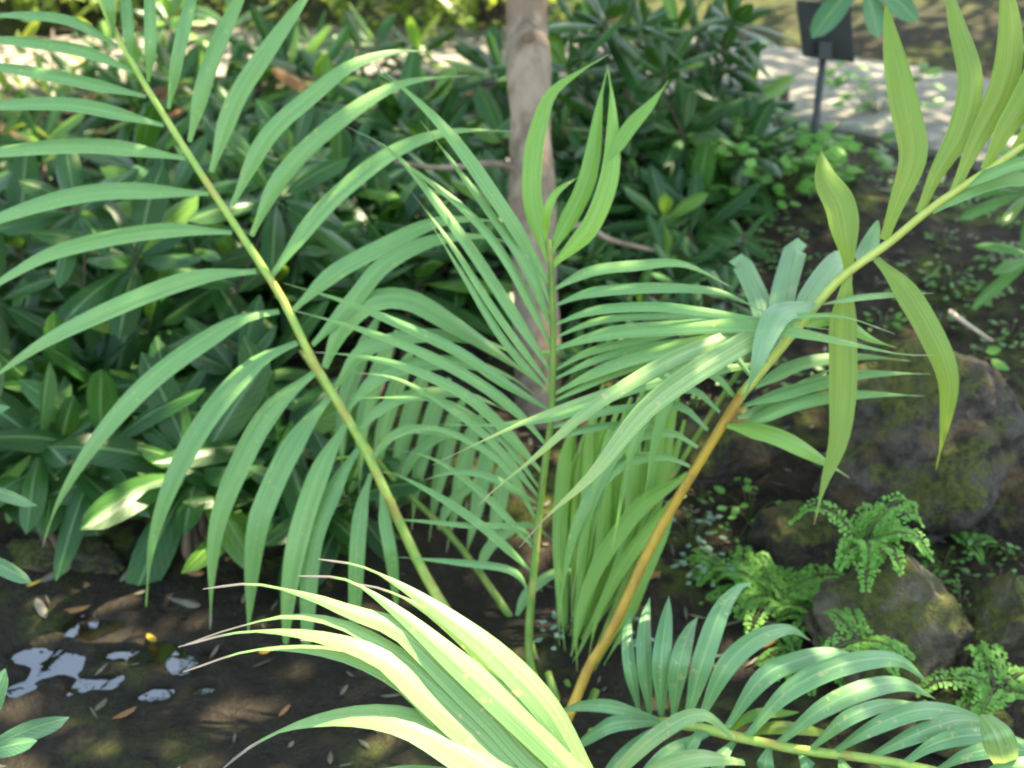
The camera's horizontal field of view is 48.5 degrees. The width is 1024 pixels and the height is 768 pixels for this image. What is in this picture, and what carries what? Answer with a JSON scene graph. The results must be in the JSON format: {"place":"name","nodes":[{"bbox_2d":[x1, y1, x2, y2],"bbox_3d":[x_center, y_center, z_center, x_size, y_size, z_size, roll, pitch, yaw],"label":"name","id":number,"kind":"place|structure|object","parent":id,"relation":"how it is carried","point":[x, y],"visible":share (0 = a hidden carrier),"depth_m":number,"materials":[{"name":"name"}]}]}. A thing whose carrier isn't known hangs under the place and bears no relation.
{"place":"outdoors","nodes":[
{"label":"outdoors","id":0,"kind":"place"},
{"bbox_2d":[6,615,221,701],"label":"water","id":1,"kind":"structure","parent":0,"point":[42,662],"depth_m":2.39,"materials":[{"name":"black liquid"}]},
{"bbox_2d":[0,0,1023,767],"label":"ground","id":2,"kind":"structure","parent":0,"point":[186,726],"depth_m":2.58,"materials":[{"name":"soil"}]},
{"bbox_2d":[0,404,36,583],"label":"shrub","id":3,"kind":"object","parent":2,"relation":"on","point":[10,571],"visible":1,"depth_m":1.93,"materials":[{"name":"green plant"}]},
{"bbox_2d":[27,579,40,585],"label":"fallen leaf","id":4,"kind":"object","parent":2,"relation":"on","point":[35,582],"visible":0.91,"depth_m":2.58,"materials":[{"name":"yellow plant"}]},
{"bbox_2d":[0,668,68,757],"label":"shrub","id":5,"kind":"object","parent":2,"relation":"on","point":[20,738],"visible":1,"depth_m":1.66,"materials":[{"name":"green plant"}]},
{"bbox_2d":[34,598,46,617],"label":"fallen leaf","id":6,"kind":"object","parent":2,"relation":"on","point":[40,608],"visible":1,"depth_m":2.51,"materials":[{"name":"beige plant"}]},
{"bbox_2d":[40,566,70,581],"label":"fallen leaf","id":7,"kind":"object","parent":2,"relation":"on","point":[49,576],"visible":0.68,"depth_m":2.61,"materials":[{"name":"grey plant"}]},
{"bbox_2d":[6,536,124,573],"bbox_3d":[-1.086,0.415,2.713,0.318,0.079,0.311,-9,28,-17],"label":"rock","id":8,"kind":"object","parent":2,"relation":"on","point":[97,554],"visible":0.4,"depth_m":2.67,"materials":[{"name":"grey stone"}]},
{"bbox_2d":[64,605,89,612],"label":"fallen leaf","id":9,"kind":"object","parent":2,"relation":"on","point":[75,609],"visible":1,"depth_m":2.51,"materials":[{"name":"brown plant"}]},
{"bbox_2d":[94,698,106,710],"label":"fallen leaf","id":10,"kind":"object","parent":2,"relation":"on","point":[102,703],"visible":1,"depth_m":2.25,"materials":[{"name":"grey plant"}]},
{"bbox_2d":[0,0,208,258],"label":"shrub","id":11,"kind":"object","parent":2,"relation":"on","point":[30,132],"visible":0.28,"depth_m":4.40,"materials":[{"name":"green plant"}]},
{"bbox_2d":[0,153,229,580],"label":"shrub","id":12,"kind":"object","parent":2,"relation":"on","point":[59,390],"visible":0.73,"depth_m":2.82,"materials":[{"name":"green plant"}]},
{"bbox_2d":[0,14,244,190],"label":"bush","id":13,"kind":"object","parent":2,"relation":"on","point":[7,86],"visible":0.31,"depth_m":4.30,"materials":[{"name":"green plant"}]},
{"bbox_2d":[120,569,127,581],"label":"fallen leaf","id":14,"kind":"object","parent":2,"relation":"on","point":[123,577],"visible":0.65,"depth_m":2.61,"materials":[{"name":"grey plant"}]},
{"bbox_2d":[112,706,136,718],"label":"fallen leaf","id":15,"kind":"object","parent":2,"relation":"on","point":[125,712],"visible":1,"depth_m":2.22,"materials":[{"name":"brown plant"}]},
{"bbox_2d":[146,633,155,640],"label":"fallen leaf","id":16,"kind":"object","parent":2,"relation":"on","point":[150,637],"visible":1,"depth_m":2.42,"materials":[{"name":"yellow plant"}]},
{"bbox_2d":[0,0,339,36],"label":"bush","id":17,"kind":"object","parent":2,"relation":"on","point":[57,6],"visible":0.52,"depth_m":6.57,"materials":[{"name":"green plant"}]},
{"bbox_2d":[168,597,200,607],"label":"fallen leaf","id":18,"kind":"object","parent":2,"relation":"on","point":[188,603],"visible":1,"depth_m":2.53,"materials":[{"name":"grey plant"}]},
{"bbox_2d":[187,570,204,575],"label":"fallen leaf","id":19,"kind":"object","parent":2,"relation":"on","point":[197,573],"visible":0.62,"depth_m":2.62,"materials":[{"name":"brown plant"}]},
{"bbox_2d":[10,97,426,599],"bbox_3d":[-0.879,-0.130,3.224,1.026,1.250,1.974,-6,28,-12],"label":"shrub","id":20,"kind":"object","parent":2,"relation":"on","point":[201,308],"visible":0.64,"depth_m":2.87,"materials":[{"name":"green plant"}]},
{"bbox_2d":[279,704,289,715],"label":"fallen leaf","id":21,"kind":"object","parent":2,"relation":"on","point":[284,710],"visible":1,"depth_m":2.22,"materials":[{"name":"brown plant"}]},
{"bbox_2d":[91,0,578,146],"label":"shrub","id":22,"kind":"object","parent":2,"relation":"on","point":[310,60],"visible":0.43,"depth_m":4.50,"materials":[{"name":"green plant"}]},
{"bbox_2d":[198,0,502,29],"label":"bush","id":23,"kind":"object","parent":2,"relation":"on","point":[342,8],"visible":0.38,"depth_m":6.54,"materials":[{"name":"green plant"}]},
{"bbox_2d":[178,559,592,767],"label":"palm","id":24,"kind":"object","parent":2,"relation":"on","point":[492,702],"visible":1,"depth_m":1.49,"materials":[{"name":"green plant"}]},
{"bbox_2d":[198,45,578,509],"bbox_3d":[-0.334,-0.252,3.648,1.282,1.349,1.948,-11,29,-20],"label":"shrub","id":25,"kind":"object","parent":2,"relation":"on","point":[378,206],"visible":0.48,"depth_m":3.44,"materials":[{"name":"green plant"}]},
{"bbox_2d":[328,0,582,61],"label":"bush","id":26,"kind":"object","parent":2,"relation":"on","point":[492,11],"visible":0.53,"depth_m":6.45,"materials":[{"name":"green plant"}]},
{"bbox_2d":[0,0,1023,767],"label":"palm","id":27,"kind":"object","parent":2,"relation":"on","point":[614,484],"visible":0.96,"depth_m":2.15,"materials":[{"name":"green plant"}]},
{"bbox_2d":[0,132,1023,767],"bbox_3d":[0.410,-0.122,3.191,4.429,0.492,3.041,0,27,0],"label":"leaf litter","id":28,"kind":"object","parent":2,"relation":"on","point":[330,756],"visible":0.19,"depth_m":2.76,"materials":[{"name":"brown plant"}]},
{"bbox_2d":[394,0,655,428],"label":"tree","id":29,"kind":"object","parent":2,"relation":"on","point":[528,69],"visible":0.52,"depth_m":3.10,"materials":[{"name":"brown plant"}]},
{"bbox_2d":[534,611,573,649],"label":"weed","id":30,"kind":"object","parent":2,"relation":"on","point":[554,627],"visible":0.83,"depth_m":2.41,"materials":[{"name":"green plant"}]},
{"bbox_2d":[610,617,654,648],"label":"weed","id":31,"kind":"object","parent":2,"relation":"on","point":[633,632],"visible":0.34,"depth_m":2.38,"materials":[{"name":"green plant"}]},
{"bbox_2d":[650,571,661,578],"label":"fallen leaf","id":32,"kind":"object","parent":2,"relation":"on","point":[655,574],"visible":0.33,"depth_m":2.54,"materials":[{"name":"brown plant"}]},
{"bbox_2d":[488,0,830,322],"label":"shrub","id":33,"kind":"object","parent":2,"relation":"on","point":[656,175],"visible":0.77,"depth_m":3.71,"materials":[{"name":"green plant"}]},
{"bbox_2d":[542,213,779,405],"bbox_3d":[0.402,-0.131,3.272,0.732,0.603,0.725,0,27,0],"label":"shrub","id":34,"kind":"object","parent":2,"relation":"on","point":[615,254],"visible":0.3,"depth_m":3.29,"materials":[{"name":"green plant"}]},
{"bbox_2d":[669,505,727,550],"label":"weed","id":35,"kind":"object","parent":2,"relation":"on","point":[709,516],"visible":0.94,"depth_m":2.68,"materials":[{"name":"green plant"}]},
{"bbox_2d":[684,484,713,503],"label":"weed","id":36,"kind":"object","parent":2,"relation":"on","point":[702,496],"visible":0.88,"depth_m":2.77,"materials":[{"name":"green plant"}]},
{"bbox_2d":[670,549,735,586],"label":"weed","id":37,"kind":"object","parent":2,"relation":"on","point":[684,563],"visible":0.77,"depth_m":2.54,"materials":[{"name":"green plant"}]},
{"bbox_2d":[684,547,737,586],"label":"fern","id":38,"kind":"object","parent":2,"relation":"on","point":[702,558],"visible":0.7,"depth_m":2.56,"materials":[{"name":"green plant"}]},
{"bbox_2d":[698,590,741,608],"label":"weed","id":39,"kind":"object","parent":2,"relation":"on","point":[712,596],"visible":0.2,"depth_m":2.48,"materials":[{"name":"green plant"}]},
{"bbox_2d":[673,402,782,494],"bbox_3d":[0.537,0.224,2.913,0.347,0.370,0.261,-8,28,-16],"label":"rock","id":40,"kind":"object","parent":2,"relation":"on","point":[733,454],"visible":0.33,"depth_m":2.80,"materials":[{"name":"grey stone"}]},
{"bbox_2d":[714,519,754,553],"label":"weed","id":41,"kind":"object","parent":2,"relation":"on","point":[736,539],"visible":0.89,"depth_m":2.69,"materials":[{"name":"green plant"}]},
{"bbox_2d":[672,108,810,184],"bbox_3d":[0.800,-0.803,3.946,0.561,0.256,0.561,0,27,0],"label":"weed","id":42,"kind":"object","parent":2,"relation":"on","point":[737,128],"visible":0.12,"depth_m":3.83,"materials":[{"name":"green plant"}]},
{"bbox_2d":[725,613,770,625],"bbox_3d":[0.495,0.506,2.438,0.130,0.016,0.006,-8,28,-15],"label":"stick","id":43,"kind":"object","parent":2,"relation":"on","point":[734,622],"visible":0.5,"depth_m":2.43,"materials":[{"name":"brown wood"}]},
{"bbox_2d":[714,477,782,521],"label":"weed","id":44,"kind":"object","parent":2,"relation":"on","point":[734,510],"visible":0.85,"depth_m":2.72,"materials":[{"name":"green plant"}]},
{"bbox_2d":[712,545,786,603],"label":"fern","id":45,"kind":"object","parent":2,"relation":"on","point":[768,585],"visible":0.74,"depth_m":2.50,"materials":[{"name":"green plant"}]},
{"bbox_2d":[706,551,845,633],"bbox_3d":[0.563,0.430,2.519,0.346,0.068,0.284,-11,29,-21],"label":"fern","id":46,"kind":"object","parent":2,"relation":"on","point":[754,599],"visible":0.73,"depth_m":2.49,"materials":[{"name":"green plant"}]},
{"bbox_2d":[691,116,863,208],"bbox_3d":[0.855,-0.708,3.770,0.569,0.259,0.602,0,27,0],"label":"weed","id":47,"kind":"object","parent":2,"relation":"on","point":[831,153],"visible":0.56,"depth_m":3.66,"materials":[{"name":"green plant"}]},
{"bbox_2d":[779,89,788,100],"bbox_3d":[1.175,-1.200,4.919,0.042,0.195,0.099,0,27,0],"label":"stake","id":48,"kind":"object","parent":2,"relation":"on","point":[784,96],"visible":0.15,"depth_m":4.89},
{"bbox_2d":[773,589,824,646],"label":"fern","id":49,"kind":"object","parent":2,"relation":"on","point":[803,609],"visible":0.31,"depth_m":2.43,"materials":[{"name":"green plant"}]},
{"bbox_2d":[755,634,845,695],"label":"fern","id":50,"kind":"object","parent":2,"relation":"on","point":[780,648],"visible":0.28,"depth_m":2.35,"materials":[{"name":"green plant"}]},
{"bbox_2d":[744,499,862,574],"bbox_3d":[0.680,0.403,2.646,0.253,0.318,0.223,-15,31,-27],"label":"rock","id":51,"kind":"object","parent":2,"relation":"on","point":[803,540],"visible":0.41,"depth_m":2.56,"materials":[{"name":"grey stone"}]},
{"bbox_2d":[796,0,853,198],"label":"garden sign","id":52,"kind":"object","parent":2,"relation":"on","point":[835,42],"visible":0.66,"depth_m":3.73,"materials":[{"name":"black metal"}]},
{"bbox_2d":[785,119,897,185],"bbox_3d":[1.165,-0.777,3.897,0.464,0.213,0.465,0,27,0],"label":"weed","id":53,"kind":"object","parent":2,"relation":"on","point":[882,158],"visible":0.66,"depth_m":3.89,"materials":[{"name":"green plant"}]},
{"bbox_2d":[684,121,1023,537],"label":"ground cover","id":54,"kind":"object","parent":2,"relation":"on","point":[988,303],"visible":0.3,"depth_m":3.39,"materials":[{"name":"green plant"}]},
{"bbox_2d":[810,0,918,37],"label":"sapling","id":55,"kind":"object","parent":2,"relation":"on","point":[829,16],"visible":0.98,"depth_m":3.25,"materials":[{"name":"green plant"}]},
{"bbox_2d":[863,309,907,330],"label":"weed","id":56,"kind":"object","parent":2,"relation":"on","point":[895,324],"visible":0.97,"depth_m":3.23,"materials":[{"name":"green plant"}]},
{"bbox_2d":[803,548,974,701],"bbox_3d":[0.767,0.508,2.333,0.301,0.371,0.304,-22,34,-36],"label":"rock","id":57,"kind":"object","parent":2,"relation":"on","point":[917,609],"visible":0.59,"depth_m":2.23,"materials":[{"name":"grey stone"}]},
{"bbox_2d":[788,491,935,592],"bbox_3d":[0.708,0.281,2.213,0.254,0.085,0.228,-12,30,-23],"label":"fern","id":58,"kind":"object","parent":57,"relation":"on","point":[887,528],"visible":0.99,"depth_m":2.20,"materials":[{"name":"green plant"}]},
{"bbox_2d":[822,607,915,676],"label":"fern","id":59,"kind":"object","parent":57,"relation":"on","point":[847,618],"visible":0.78,"depth_m":2.14,"materials":[{"name":"green plant"}]},
{"bbox_2d":[881,541,930,556],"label":"weed","id":60,"kind":"object","parent":2,"relation":"on","point":[911,553],"visible":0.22,"depth_m":2.58,"materials":[{"name":"green plant"}]},
{"bbox_2d":[812,341,1023,549],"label":"rock","id":61,"kind":"object","parent":2,"relation":"on","point":[893,444],"visible":0.69,"depth_m":2.54,"materials":[{"name":"grey stone"}]},
{"bbox_2d":[924,229,959,249],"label":"weed","id":62,"kind":"object","parent":2,"relation":"on","point":[936,241],"visible":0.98,"depth_m":3.49,"materials":[{"name":"green plant"}]},
{"bbox_2d":[922,560,961,593],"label":"weed","id":63,"kind":"object","parent":2,"relation":"on","point":[955,591],"visible":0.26,"depth_m":2.52,"materials":[{"name":"green plant"}]},
{"bbox_2d":[916,546,970,574],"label":"weed","id":64,"kind":"object","parent":2,"relation":"on","point":[937,568],"visible":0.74,"depth_m":2.55,"materials":[{"name":"green plant"}]},
{"bbox_2d":[926,265,976,296],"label":"weed","id":65,"kind":"object","parent":2,"relation":"on","point":[951,285],"visible":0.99,"depth_m":3.33,"materials":[{"name":"green plant"}]},
{"bbox_2d":[951,573,975,607],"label":"weed","id":66,"kind":"object","parent":2,"relation":"on","point":[967,591],"visible":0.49,"depth_m":2.46,"materials":[{"name":"green plant"}]},
{"bbox_2d":[916,687,1013,758],"bbox_3d":[0.854,0.648,2.165,0.191,0.141,0.143,-21,34,-36],"label":"rock","id":67,"kind":"object","parent":2,"relation":"on","point":[951,696],"visible":0.16,"depth_m":2.14,"materials":[{"name":"grey stone"}]},
{"bbox_2d":[914,640,1023,715],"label":"fern","id":68,"kind":"object","parent":67,"relation":"on","point":[983,687],"visible":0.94,"depth_m":2.13,"materials":[{"name":"green plant"}]},
{"bbox_2d":[948,309,993,340],"bbox_3d":[1.270,-0.158,3.136,0.174,0.122,0.038,-4,27,-8],"label":"stick","id":69,"kind":"object","parent":2,"relation":"on","point":[953,314],"visible":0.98,"depth_m":3.14,"materials":[{"name":"beige wood"}]},
{"bbox_2d":[949,531,998,561],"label":"fern","id":70,"kind":"object","parent":2,"relation":"on","point":[975,536],"visible":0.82,"depth_m":2.59,"materials":[{"name":"green plant"}]},
{"bbox_2d":[966,344,1009,369],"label":"weed","id":71,"kind":"object","parent":2,"relation":"on","point":[996,363],"visible":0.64,"depth_m":3.08,"materials":[{"name":"green plant"}]},
{"bbox_2d":[971,280,1005,300],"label":"weed","id":72,"kind":"object","parent":2,"relation":"on","point":[981,285],"visible":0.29,"depth_m":3.28,"materials":[{"name":"green plant"}]},
{"bbox_2d":[957,571,1023,683],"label":"rock","id":73,"kind":"object","parent":2,"relation":"on","point":[994,612],"visible":0.59,"depth_m":2.24,"materials":[{"name":"grey stone"}]},
{"bbox_2d":[959,128,1023,308],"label":"shrub","id":74,"kind":"object","parent":2,"relation":"on","point":[1011,270],"visible":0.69,"depth_m":3.11,"materials":[{"name":"green plant"}]},
{"bbox_2d":[962,534,1020,560],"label":"weed","id":75,"kind":"object","parent":2,"relation":"on","point":[970,543],"visible":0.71,"depth_m":2.56,"materials":[{"name":"green plant"}]},
{"bbox_2d":[963,481,1023,553],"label":"rock","id":76,"kind":"object","parent":2,"relation":"on","point":[1003,518],"visible":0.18,"depth_m":2.58,"materials":[{"name":"grey stone"}]},
{"bbox_2d":[972,562,1016,578],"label":"weed","id":77,"kind":"object","parent":2,"relation":"on","point":[993,574],"visible":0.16,"depth_m":2.51,"materials":[{"name":"green plant"}]},
{"bbox_2d":[973,241,1023,270],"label":"weed","id":78,"kind":"object","parent":2,"relation":"on","point":[985,258],"visible":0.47,"depth_m":3.37,"materials":[{"name":"green plant"}]},
{"bbox_2d":[988,544,1023,560],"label":"weed","id":79,"kind":"object","parent":2,"relation":"on","point":[1012,557],"visible":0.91,"depth_m":2.56,"materials":[{"name":"green plant"}]},
{"bbox_2d":[990,319,1023,339],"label":"weed","id":80,"kind":"object","parent":2,"relation":"on","point":[1007,334],"visible":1,"depth_m":3.14,"materials":[{"name":"green plant"}]},
{"bbox_2d":[0,26,1023,170],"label":"path","id":81,"kind":"structure","parent":0,"point":[776,61],"depth_m":5.50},
{"bbox_2d":[824,61,945,113],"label":"weed","id":82,"kind":"object","parent":81,"relation":"on","point":[838,81],"visible":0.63,"depth_m":4.84,"materials":[{"name":"green plant"}]}
]}

